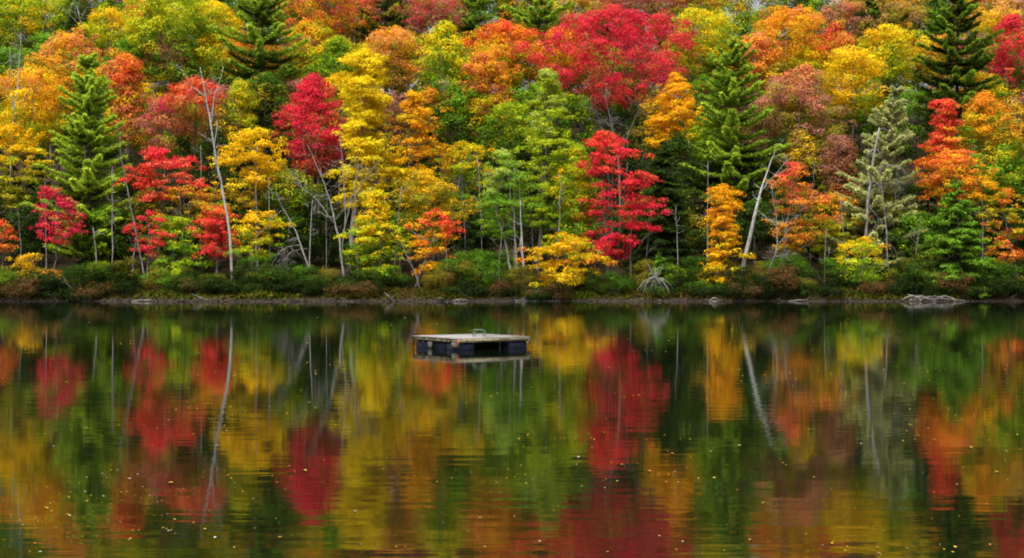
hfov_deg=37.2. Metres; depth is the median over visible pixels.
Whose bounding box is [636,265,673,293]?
root fan
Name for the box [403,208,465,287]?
maple tree
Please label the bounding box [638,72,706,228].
maple tree
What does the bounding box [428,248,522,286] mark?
shrub
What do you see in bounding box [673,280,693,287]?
shrub
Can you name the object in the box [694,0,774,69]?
crest tree
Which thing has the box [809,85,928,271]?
pine tree
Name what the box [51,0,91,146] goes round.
tree
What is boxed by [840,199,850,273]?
slim tree
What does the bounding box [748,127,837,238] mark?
maple tree
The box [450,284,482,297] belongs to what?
shrub
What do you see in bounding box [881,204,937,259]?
understory tree
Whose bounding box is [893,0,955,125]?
crest tree
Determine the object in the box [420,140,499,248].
maple tree
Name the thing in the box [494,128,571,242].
maple tree
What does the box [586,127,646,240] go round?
maple tree
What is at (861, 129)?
slope tree
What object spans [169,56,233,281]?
dead tree
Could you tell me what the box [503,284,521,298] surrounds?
shrub
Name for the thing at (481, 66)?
maple tree
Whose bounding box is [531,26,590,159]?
maple tree
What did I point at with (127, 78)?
maple tree
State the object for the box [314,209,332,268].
slim tree
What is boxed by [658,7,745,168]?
maple tree
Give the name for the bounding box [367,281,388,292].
shrub
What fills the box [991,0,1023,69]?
crest tree
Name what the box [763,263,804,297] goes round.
shrub
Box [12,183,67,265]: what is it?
understory tree
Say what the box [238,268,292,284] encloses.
shrub
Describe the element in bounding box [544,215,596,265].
understory tree
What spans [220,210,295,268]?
maple tree
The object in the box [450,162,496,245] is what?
hemlock tree
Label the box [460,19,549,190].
maple tree
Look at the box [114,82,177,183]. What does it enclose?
slope tree
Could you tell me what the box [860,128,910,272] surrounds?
dead tree
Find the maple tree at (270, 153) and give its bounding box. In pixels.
[241,95,298,198]
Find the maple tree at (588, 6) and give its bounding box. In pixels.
[542,0,620,140]
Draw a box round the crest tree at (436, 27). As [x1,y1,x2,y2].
[405,0,487,81]
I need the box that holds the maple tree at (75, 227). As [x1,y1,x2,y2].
[28,185,89,274]
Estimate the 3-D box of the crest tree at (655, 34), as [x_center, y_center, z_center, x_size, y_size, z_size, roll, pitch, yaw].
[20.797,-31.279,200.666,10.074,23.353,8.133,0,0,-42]
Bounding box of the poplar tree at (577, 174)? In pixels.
[542,142,606,272]
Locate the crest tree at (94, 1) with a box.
[60,0,119,129]
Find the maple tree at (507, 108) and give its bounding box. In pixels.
[475,99,550,244]
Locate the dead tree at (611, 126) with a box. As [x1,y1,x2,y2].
[581,89,659,253]
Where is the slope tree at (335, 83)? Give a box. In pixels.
[308,73,372,192]
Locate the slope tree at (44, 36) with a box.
[4,31,80,164]
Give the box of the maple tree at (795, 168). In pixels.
[761,161,842,261]
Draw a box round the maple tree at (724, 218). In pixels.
[688,182,756,283]
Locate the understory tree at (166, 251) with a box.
[138,215,199,267]
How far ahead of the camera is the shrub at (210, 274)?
140.03 m
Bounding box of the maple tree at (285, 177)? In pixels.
[243,168,330,266]
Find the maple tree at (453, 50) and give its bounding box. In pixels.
[410,20,481,183]
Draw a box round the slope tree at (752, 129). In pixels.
[720,92,787,198]
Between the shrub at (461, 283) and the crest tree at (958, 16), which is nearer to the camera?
the shrub at (461, 283)
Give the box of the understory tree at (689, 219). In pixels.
[658,208,712,256]
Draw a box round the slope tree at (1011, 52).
[989,30,1023,133]
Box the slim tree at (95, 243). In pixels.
[92,228,102,260]
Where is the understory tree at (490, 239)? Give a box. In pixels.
[466,207,521,267]
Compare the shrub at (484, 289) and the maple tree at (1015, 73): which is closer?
the shrub at (484, 289)
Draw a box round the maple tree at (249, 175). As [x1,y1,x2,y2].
[205,126,295,270]
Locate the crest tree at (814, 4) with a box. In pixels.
[766,0,835,118]
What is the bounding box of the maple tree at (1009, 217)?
[975,186,1023,276]
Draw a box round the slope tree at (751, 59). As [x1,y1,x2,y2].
[732,40,787,167]
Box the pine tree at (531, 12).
[478,0,587,161]
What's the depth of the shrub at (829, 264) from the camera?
140.17 m
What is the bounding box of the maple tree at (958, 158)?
[914,151,999,253]
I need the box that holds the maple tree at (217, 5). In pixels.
[178,0,246,152]
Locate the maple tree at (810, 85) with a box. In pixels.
[747,63,858,182]
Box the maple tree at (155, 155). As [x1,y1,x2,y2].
[112,146,208,277]
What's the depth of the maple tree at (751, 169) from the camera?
158.49 m
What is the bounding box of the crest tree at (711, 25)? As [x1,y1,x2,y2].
[680,0,731,78]
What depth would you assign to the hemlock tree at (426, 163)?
160.01 m
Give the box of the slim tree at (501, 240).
[492,211,510,269]
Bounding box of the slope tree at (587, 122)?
[553,93,612,160]
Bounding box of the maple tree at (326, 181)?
[281,143,344,228]
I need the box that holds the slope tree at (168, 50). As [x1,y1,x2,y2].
[134,30,196,171]
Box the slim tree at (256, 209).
[252,164,260,270]
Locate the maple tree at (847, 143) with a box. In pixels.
[815,133,865,253]
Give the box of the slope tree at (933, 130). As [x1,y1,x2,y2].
[914,97,992,176]
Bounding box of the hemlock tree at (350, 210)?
[322,148,376,249]
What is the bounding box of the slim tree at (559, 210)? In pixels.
[550,181,569,259]
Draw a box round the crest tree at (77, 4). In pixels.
[44,0,108,61]
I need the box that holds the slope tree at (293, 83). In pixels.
[269,77,331,191]
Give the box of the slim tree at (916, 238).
[909,217,921,258]
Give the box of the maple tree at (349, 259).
[335,238,411,279]
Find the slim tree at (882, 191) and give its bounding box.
[872,181,889,278]
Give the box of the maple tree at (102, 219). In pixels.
[72,202,141,263]
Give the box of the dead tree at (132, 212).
[113,128,145,285]
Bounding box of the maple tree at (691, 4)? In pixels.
[657,0,730,120]
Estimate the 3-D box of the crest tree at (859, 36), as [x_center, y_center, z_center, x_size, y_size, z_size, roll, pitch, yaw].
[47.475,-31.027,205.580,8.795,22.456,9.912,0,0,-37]
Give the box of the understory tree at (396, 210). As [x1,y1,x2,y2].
[378,197,424,272]
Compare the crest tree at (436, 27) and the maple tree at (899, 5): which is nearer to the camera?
the maple tree at (899, 5)
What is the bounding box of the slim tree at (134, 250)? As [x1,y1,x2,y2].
[129,228,138,272]
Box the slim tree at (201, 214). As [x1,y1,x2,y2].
[191,145,203,273]
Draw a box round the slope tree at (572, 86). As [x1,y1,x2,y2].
[516,50,616,155]
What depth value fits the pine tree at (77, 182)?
148.98 m
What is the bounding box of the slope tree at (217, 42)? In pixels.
[181,32,241,168]
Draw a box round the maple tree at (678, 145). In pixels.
[640,131,713,243]
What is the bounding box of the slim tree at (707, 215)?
[700,154,718,261]
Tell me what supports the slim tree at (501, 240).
on the hillside
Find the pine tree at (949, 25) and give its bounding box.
[910,0,1006,162]
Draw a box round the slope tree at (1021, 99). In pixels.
[995,92,1023,157]
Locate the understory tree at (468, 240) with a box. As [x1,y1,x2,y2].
[443,200,493,261]
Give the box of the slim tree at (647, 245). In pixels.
[638,213,659,278]
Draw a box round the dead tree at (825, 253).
[819,228,836,283]
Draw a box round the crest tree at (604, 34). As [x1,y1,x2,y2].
[579,0,628,94]
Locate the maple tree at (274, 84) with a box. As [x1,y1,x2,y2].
[235,71,293,229]
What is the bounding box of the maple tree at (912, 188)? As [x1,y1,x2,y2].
[861,159,931,220]
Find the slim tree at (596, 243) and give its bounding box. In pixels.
[593,208,607,276]
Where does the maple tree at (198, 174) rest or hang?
on the hillside
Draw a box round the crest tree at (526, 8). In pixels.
[511,0,564,78]
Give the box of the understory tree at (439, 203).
[405,190,461,261]
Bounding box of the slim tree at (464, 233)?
[459,209,471,252]
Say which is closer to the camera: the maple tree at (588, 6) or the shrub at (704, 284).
the shrub at (704, 284)
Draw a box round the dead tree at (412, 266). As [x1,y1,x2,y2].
[400,241,419,287]
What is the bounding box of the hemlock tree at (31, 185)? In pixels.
[9,147,59,253]
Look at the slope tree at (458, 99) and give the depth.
168.48 m
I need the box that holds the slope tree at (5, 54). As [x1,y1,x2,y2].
[0,45,34,167]
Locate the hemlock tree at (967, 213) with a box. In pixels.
[930,136,980,247]
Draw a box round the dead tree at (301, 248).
[265,192,311,276]
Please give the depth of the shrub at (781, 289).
138.18 m
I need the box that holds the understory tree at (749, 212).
[724,197,779,263]
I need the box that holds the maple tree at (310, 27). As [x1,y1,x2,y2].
[267,18,336,151]
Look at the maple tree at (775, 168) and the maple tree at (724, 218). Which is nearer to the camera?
the maple tree at (724, 218)
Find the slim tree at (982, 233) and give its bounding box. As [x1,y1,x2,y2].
[974,203,991,268]
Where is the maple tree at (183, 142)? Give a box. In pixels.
[150,132,216,233]
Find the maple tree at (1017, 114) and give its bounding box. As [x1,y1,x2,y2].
[995,97,1023,248]
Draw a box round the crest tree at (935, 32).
[906,0,967,78]
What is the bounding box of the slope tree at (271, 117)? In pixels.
[225,84,293,188]
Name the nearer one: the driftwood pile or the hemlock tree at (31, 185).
the driftwood pile
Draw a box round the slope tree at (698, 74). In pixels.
[649,39,717,159]
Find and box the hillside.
[0,91,1023,301]
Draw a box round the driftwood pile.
[903,294,962,301]
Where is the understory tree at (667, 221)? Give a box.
[626,189,684,245]
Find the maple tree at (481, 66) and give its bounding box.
[454,51,521,207]
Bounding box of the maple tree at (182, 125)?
[132,93,208,214]
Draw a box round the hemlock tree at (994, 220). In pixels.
[972,170,1023,243]
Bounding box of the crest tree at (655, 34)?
[647,0,702,121]
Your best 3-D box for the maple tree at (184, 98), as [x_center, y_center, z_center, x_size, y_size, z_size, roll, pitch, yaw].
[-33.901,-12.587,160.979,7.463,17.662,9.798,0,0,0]
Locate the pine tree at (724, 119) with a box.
[678,36,794,250]
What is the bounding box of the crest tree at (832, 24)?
[815,3,856,113]
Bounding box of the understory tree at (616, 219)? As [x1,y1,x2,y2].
[604,200,652,264]
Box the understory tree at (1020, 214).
[974,190,1023,267]
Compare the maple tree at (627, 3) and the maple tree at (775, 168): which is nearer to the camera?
the maple tree at (775, 168)
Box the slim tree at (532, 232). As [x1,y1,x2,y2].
[525,176,533,273]
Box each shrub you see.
[0,265,19,286]
[0,270,32,288]
[0,281,37,300]
[3,276,47,295]
[23,273,61,296]
[38,285,80,300]
[41,260,104,288]
[41,269,66,288]
[49,275,68,288]
[54,287,78,300]
[66,281,117,301]
[81,260,119,288]
[84,284,112,296]
[91,280,118,291]
[99,260,137,289]
[101,270,149,287]
[102,279,145,295]
[115,256,145,289]
[137,260,199,286]
[139,266,163,290]
[160,271,202,294]
[160,278,178,288]
[170,277,209,293]
[175,265,199,283]
[196,271,228,282]
[197,273,224,292]
[210,274,242,293]
[218,281,255,293]
[224,256,272,286]
[231,279,271,292]
[238,268,292,284]
[255,264,292,291]
[265,276,308,293]
[270,261,332,282]
[277,281,325,295]
[288,264,320,286]
[293,274,335,295]
[308,265,339,285]
[315,274,355,288]
[319,283,347,295]
[333,265,400,289]
[337,280,387,295]
[339,282,361,292]
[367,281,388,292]
[380,271,407,286]
[389,275,419,286]
[416,273,448,285]
[423,262,456,289]
[423,280,438,287]
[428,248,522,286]
[442,286,462,294]
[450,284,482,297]
[453,259,482,289]
[469,284,497,297]
[487,278,515,296]
[502,264,543,291]
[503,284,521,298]
[520,284,556,301]
[521,286,550,300]
[544,280,572,300]
[551,261,572,284]
[582,267,637,293]
[587,278,618,289]
[628,259,663,287]
[642,285,676,297]
[652,261,689,288]
[672,280,713,296]
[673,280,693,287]
[676,255,716,283]
[691,260,740,285]
[696,279,712,287]
[700,281,728,296]
[706,281,748,297]
[725,262,770,286]
[726,278,764,298]
[730,260,774,285]
[750,274,778,300]
[760,251,820,284]
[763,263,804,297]
[765,271,800,294]
[794,280,814,297]
[795,284,845,296]
[796,277,816,286]
[806,257,850,287]
[815,285,862,297]
[829,275,853,286]
[844,271,885,288]
[850,278,887,294]
[873,269,934,286]
[875,278,898,292]
[880,255,938,284]
[884,278,913,294]
[896,262,925,295]
[915,282,945,295]
[918,281,959,294]
[927,272,975,294]
[948,286,1005,297]
[962,260,1023,290]
[966,286,1000,299]
[986,258,1017,284]
[987,277,1023,297]
[1005,281,1023,296]
[1011,275,1023,292]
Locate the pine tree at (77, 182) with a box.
[19,51,164,272]
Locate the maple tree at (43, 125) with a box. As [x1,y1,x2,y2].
[0,61,71,216]
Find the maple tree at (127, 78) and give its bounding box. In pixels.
[100,53,153,211]
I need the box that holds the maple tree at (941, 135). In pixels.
[910,98,976,264]
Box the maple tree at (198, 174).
[175,127,248,233]
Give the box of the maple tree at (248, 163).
[219,142,280,227]
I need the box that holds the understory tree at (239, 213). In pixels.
[218,192,274,265]
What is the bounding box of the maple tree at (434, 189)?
[381,168,479,274]
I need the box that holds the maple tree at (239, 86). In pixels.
[210,77,261,237]
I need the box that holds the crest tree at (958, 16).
[935,0,990,88]
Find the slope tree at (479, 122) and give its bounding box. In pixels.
[453,92,531,216]
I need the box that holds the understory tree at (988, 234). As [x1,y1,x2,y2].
[938,216,1023,268]
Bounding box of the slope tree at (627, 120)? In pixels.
[596,78,667,189]
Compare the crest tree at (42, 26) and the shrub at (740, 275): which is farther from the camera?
the crest tree at (42, 26)
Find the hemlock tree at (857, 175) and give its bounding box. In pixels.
[835,141,871,236]
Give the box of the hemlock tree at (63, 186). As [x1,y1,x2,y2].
[47,144,99,247]
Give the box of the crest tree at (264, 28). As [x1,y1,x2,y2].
[251,0,305,126]
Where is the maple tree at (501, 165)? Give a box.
[473,137,533,243]
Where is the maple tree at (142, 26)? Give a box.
[122,0,164,149]
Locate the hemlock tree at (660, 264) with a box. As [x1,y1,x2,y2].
[635,251,676,293]
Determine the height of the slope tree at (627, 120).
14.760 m
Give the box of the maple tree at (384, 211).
[332,189,412,280]
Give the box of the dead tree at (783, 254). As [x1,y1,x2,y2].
[763,182,807,284]
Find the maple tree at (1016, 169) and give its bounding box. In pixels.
[961,138,1023,257]
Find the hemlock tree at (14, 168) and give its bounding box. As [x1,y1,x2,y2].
[0,165,34,240]
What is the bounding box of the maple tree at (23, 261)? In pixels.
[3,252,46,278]
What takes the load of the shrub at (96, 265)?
on the hillside
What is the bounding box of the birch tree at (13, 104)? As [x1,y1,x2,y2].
[0,35,43,228]
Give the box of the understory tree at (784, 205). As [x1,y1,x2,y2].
[756,187,812,265]
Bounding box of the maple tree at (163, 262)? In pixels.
[139,214,225,279]
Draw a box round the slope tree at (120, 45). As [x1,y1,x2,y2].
[98,34,158,162]
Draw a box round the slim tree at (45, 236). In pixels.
[35,191,55,274]
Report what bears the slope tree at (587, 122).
on the hillside
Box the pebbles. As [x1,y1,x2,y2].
[0,297,981,301]
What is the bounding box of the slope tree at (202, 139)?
[144,95,211,184]
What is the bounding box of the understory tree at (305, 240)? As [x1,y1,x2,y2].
[275,206,324,266]
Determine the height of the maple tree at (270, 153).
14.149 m
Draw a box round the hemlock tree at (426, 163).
[406,131,458,247]
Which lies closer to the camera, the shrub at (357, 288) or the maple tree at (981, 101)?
the shrub at (357, 288)
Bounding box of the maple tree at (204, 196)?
[143,184,238,268]
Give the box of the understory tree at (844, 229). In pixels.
[816,204,863,254]
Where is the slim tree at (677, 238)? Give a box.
[674,207,683,279]
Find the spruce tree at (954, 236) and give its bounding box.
[915,178,998,297]
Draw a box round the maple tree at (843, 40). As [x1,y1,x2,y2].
[810,19,857,164]
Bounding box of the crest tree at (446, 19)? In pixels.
[433,0,487,80]
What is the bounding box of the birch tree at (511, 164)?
[471,147,545,285]
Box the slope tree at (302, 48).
[267,34,337,142]
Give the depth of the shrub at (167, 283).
138.47 m
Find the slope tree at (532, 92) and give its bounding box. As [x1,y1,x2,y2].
[502,80,581,181]
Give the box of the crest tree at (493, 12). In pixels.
[467,0,518,110]
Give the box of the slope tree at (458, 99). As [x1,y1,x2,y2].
[425,83,496,211]
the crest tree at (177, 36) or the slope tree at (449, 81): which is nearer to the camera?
the slope tree at (449, 81)
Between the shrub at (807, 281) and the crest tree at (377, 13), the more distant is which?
the crest tree at (377, 13)
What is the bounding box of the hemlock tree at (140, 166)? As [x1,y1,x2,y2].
[115,158,169,254]
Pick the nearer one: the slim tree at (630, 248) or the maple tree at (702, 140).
the slim tree at (630, 248)
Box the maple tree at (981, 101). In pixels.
[937,89,1023,256]
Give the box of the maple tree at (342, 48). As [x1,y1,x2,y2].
[297,35,369,183]
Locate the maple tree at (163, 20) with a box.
[104,0,260,130]
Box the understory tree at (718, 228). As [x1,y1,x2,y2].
[689,212,760,264]
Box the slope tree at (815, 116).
[791,83,852,176]
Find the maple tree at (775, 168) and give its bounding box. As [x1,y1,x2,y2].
[755,130,820,223]
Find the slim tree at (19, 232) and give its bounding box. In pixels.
[9,206,26,271]
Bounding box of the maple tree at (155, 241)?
[122,209,176,272]
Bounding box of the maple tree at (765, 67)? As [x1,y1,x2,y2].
[730,32,787,188]
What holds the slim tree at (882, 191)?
on the hillside
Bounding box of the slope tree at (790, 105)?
[752,82,810,203]
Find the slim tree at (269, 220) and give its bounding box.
[257,176,285,262]
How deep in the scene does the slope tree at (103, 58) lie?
183.80 m
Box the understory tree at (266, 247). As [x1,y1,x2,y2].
[236,203,308,263]
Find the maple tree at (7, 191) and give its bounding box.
[0,122,58,259]
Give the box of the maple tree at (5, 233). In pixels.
[0,219,20,282]
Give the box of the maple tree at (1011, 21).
[976,11,1023,108]
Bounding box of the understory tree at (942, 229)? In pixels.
[920,205,976,258]
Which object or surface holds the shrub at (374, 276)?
on the hillside
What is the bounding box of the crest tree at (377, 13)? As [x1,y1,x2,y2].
[355,0,426,123]
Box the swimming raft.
[413,329,529,349]
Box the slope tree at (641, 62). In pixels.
[607,40,675,164]
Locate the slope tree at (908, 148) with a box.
[873,85,934,197]
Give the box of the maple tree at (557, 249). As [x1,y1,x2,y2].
[515,231,621,288]
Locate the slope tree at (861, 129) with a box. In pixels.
[824,92,897,170]
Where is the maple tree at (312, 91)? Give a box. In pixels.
[264,71,347,256]
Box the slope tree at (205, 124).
[171,84,244,187]
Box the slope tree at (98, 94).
[64,76,147,200]
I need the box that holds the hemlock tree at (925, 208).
[908,165,940,240]
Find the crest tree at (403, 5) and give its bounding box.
[381,0,436,84]
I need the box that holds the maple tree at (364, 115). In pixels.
[320,46,408,274]
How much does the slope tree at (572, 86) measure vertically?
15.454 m
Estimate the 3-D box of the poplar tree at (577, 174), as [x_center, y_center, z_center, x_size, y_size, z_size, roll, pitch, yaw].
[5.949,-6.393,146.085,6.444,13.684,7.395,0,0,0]
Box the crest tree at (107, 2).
[89,0,166,128]
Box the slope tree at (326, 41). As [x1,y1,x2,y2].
[292,34,354,169]
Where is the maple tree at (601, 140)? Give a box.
[573,130,671,275]
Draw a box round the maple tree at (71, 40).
[22,27,135,143]
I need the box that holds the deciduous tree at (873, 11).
[841,0,912,126]
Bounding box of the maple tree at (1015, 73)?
[960,45,1023,131]
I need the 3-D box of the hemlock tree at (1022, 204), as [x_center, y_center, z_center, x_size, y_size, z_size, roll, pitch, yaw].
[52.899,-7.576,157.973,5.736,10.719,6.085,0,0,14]
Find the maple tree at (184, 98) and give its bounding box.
[158,75,230,235]
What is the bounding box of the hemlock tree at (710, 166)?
[685,160,734,254]
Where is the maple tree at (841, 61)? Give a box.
[800,43,897,183]
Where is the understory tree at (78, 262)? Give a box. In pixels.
[59,216,103,266]
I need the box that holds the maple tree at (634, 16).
[513,3,713,207]
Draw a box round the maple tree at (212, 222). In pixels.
[184,204,242,275]
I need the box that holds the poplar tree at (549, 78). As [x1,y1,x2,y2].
[510,68,588,279]
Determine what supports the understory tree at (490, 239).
on the hillside
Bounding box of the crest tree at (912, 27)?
[837,1,924,78]
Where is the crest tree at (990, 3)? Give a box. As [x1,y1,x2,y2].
[953,0,1023,72]
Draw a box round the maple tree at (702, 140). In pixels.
[674,120,736,217]
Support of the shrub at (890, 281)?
on the hillside
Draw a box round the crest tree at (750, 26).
[727,5,793,134]
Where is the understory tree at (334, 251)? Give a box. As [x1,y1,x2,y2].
[306,203,348,266]
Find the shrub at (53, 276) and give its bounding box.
[41,269,66,288]
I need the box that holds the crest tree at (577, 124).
[542,0,620,127]
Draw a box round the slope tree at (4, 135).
[0,103,13,157]
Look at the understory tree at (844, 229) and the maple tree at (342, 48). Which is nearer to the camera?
the understory tree at (844, 229)
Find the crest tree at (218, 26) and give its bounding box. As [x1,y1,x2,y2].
[172,0,234,107]
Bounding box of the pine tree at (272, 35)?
[206,0,310,186]
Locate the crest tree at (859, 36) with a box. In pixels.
[837,0,890,116]
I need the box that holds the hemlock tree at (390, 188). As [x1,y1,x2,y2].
[370,142,420,247]
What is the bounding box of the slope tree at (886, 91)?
[855,48,922,134]
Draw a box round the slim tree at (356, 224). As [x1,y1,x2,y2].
[350,177,361,276]
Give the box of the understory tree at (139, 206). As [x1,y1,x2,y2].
[111,187,185,273]
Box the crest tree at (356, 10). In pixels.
[325,1,383,47]
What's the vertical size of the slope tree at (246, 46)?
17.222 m
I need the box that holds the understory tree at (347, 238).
[342,214,395,257]
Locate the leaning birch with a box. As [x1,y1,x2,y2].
[738,140,789,284]
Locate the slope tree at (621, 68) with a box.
[578,43,642,152]
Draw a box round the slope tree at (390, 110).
[342,89,418,202]
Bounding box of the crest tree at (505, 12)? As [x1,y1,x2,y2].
[489,0,544,122]
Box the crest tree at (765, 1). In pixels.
[752,0,825,132]
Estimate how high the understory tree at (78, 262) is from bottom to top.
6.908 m
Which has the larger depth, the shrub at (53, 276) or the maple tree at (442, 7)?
the maple tree at (442, 7)
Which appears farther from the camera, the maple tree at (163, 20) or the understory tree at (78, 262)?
the maple tree at (163, 20)
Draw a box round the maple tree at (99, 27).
[66,6,142,159]
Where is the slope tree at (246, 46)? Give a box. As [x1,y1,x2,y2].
[202,30,282,86]
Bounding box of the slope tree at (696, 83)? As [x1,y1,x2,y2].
[679,74,736,170]
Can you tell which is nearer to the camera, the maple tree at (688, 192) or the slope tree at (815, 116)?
the maple tree at (688, 192)
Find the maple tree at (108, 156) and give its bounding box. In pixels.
[78,138,152,210]
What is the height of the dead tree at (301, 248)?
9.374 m
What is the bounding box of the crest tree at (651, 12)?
[619,0,666,112]
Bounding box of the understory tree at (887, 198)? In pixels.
[857,194,915,271]
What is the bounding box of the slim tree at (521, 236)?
[511,200,524,286]
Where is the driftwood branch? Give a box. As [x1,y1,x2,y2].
[515,285,555,300]
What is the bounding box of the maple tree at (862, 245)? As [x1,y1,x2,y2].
[827,236,894,283]
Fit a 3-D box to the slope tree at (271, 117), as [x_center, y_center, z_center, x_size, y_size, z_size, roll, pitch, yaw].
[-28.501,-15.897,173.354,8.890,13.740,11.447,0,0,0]
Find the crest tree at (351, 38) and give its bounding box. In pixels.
[295,0,368,121]
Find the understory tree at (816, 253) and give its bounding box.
[781,198,847,262]
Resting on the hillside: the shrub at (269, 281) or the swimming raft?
the shrub at (269, 281)
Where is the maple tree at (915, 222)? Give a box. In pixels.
[874,209,949,269]
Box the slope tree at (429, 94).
[393,83,466,162]
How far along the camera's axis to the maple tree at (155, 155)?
147.08 m
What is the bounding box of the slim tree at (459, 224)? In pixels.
[450,190,461,257]
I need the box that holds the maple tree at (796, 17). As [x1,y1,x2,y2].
[741,4,830,167]
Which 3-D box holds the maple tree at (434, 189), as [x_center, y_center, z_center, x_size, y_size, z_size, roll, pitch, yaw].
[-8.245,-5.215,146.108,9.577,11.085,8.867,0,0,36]
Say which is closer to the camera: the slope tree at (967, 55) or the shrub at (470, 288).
the shrub at (470, 288)
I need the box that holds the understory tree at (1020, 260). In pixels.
[1006,223,1023,270]
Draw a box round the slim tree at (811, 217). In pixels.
[805,161,818,276]
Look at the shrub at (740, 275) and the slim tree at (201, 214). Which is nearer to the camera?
the shrub at (740, 275)
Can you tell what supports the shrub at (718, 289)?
on the hillside
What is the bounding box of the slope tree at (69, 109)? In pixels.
[21,73,86,201]
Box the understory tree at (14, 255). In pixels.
[0,210,43,271]
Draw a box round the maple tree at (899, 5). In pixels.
[861,0,934,117]
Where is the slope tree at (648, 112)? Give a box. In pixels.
[626,89,698,159]
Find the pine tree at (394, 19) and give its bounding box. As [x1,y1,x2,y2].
[344,0,422,143]
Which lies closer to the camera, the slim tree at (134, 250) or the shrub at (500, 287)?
the shrub at (500, 287)
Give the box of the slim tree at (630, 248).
[630,209,635,273]
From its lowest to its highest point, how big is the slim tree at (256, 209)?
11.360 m
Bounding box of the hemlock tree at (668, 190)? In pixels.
[620,140,701,276]
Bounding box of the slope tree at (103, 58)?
[55,46,116,159]
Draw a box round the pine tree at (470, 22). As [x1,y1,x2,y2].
[450,0,498,155]
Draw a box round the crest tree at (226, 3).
[192,0,253,125]
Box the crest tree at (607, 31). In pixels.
[593,0,656,124]
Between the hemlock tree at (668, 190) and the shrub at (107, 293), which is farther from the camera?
the hemlock tree at (668, 190)
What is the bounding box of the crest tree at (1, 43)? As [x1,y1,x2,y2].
[0,0,50,88]
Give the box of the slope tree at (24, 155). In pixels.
[0,88,56,202]
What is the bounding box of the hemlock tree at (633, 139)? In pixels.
[603,134,654,253]
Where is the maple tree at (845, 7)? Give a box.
[800,0,882,47]
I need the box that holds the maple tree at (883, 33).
[851,22,937,162]
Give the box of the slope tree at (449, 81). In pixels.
[419,45,491,172]
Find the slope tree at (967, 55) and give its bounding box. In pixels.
[931,31,1014,162]
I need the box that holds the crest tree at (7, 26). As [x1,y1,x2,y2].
[0,2,21,69]
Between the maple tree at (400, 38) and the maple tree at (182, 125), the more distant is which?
the maple tree at (400, 38)
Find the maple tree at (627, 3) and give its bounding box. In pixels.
[593,0,688,143]
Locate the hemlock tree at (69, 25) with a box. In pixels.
[51,6,113,146]
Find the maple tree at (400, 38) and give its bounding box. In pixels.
[363,24,434,165]
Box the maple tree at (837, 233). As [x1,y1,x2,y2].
[803,192,873,271]
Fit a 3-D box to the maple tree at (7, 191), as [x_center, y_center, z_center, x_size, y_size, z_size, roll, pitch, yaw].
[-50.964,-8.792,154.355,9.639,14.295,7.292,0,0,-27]
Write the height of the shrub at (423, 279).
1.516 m
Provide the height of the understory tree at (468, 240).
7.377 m
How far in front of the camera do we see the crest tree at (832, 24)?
205.12 m
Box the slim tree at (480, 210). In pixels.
[470,155,482,275]
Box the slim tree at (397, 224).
[388,184,407,274]
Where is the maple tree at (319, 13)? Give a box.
[268,0,387,143]
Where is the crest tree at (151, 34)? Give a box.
[114,0,192,124]
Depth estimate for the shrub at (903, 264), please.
139.96 m
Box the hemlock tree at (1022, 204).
[998,156,1023,249]
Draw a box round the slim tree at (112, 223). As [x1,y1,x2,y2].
[107,170,120,268]
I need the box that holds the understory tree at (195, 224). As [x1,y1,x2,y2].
[173,203,233,270]
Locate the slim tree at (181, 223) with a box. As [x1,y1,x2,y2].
[169,184,185,266]
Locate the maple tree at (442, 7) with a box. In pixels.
[392,0,486,150]
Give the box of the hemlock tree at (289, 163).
[274,145,316,245]
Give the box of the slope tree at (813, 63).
[768,44,843,160]
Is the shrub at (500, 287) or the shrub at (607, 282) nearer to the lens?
the shrub at (500, 287)
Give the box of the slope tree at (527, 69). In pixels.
[503,40,561,169]
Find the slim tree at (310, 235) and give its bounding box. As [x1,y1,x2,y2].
[303,200,316,274]
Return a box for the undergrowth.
[0,243,1023,300]
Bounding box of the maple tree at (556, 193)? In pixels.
[536,157,597,233]
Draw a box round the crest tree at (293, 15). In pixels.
[269,0,344,105]
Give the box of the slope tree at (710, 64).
[686,44,756,112]
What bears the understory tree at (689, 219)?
on the hillside
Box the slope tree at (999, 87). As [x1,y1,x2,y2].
[925,71,1019,184]
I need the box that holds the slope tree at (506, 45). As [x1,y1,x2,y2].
[469,40,531,149]
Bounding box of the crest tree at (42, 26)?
[17,0,74,108]
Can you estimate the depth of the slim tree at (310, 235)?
146.98 m
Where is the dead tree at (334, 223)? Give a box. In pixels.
[289,127,382,275]
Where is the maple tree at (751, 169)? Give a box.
[715,141,780,244]
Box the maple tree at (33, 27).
[0,0,72,147]
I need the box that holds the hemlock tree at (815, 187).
[795,152,829,255]
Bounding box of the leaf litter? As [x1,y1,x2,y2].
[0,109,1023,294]
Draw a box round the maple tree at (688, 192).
[622,180,702,236]
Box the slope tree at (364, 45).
[332,41,389,152]
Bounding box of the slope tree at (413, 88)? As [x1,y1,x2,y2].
[373,31,433,167]
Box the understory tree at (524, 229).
[500,200,561,263]
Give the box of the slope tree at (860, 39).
[799,32,874,155]
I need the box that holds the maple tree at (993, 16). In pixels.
[960,0,1023,132]
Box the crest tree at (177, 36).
[140,1,210,128]
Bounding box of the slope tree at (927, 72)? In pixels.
[894,34,970,124]
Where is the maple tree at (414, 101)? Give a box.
[377,89,445,272]
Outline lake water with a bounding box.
[0,301,1023,557]
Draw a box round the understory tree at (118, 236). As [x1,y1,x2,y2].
[87,206,138,263]
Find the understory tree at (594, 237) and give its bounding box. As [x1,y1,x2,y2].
[565,188,611,267]
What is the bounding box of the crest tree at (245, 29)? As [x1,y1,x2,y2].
[224,0,277,65]
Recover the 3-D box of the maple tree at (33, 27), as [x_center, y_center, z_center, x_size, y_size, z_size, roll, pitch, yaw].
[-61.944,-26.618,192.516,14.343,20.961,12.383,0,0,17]

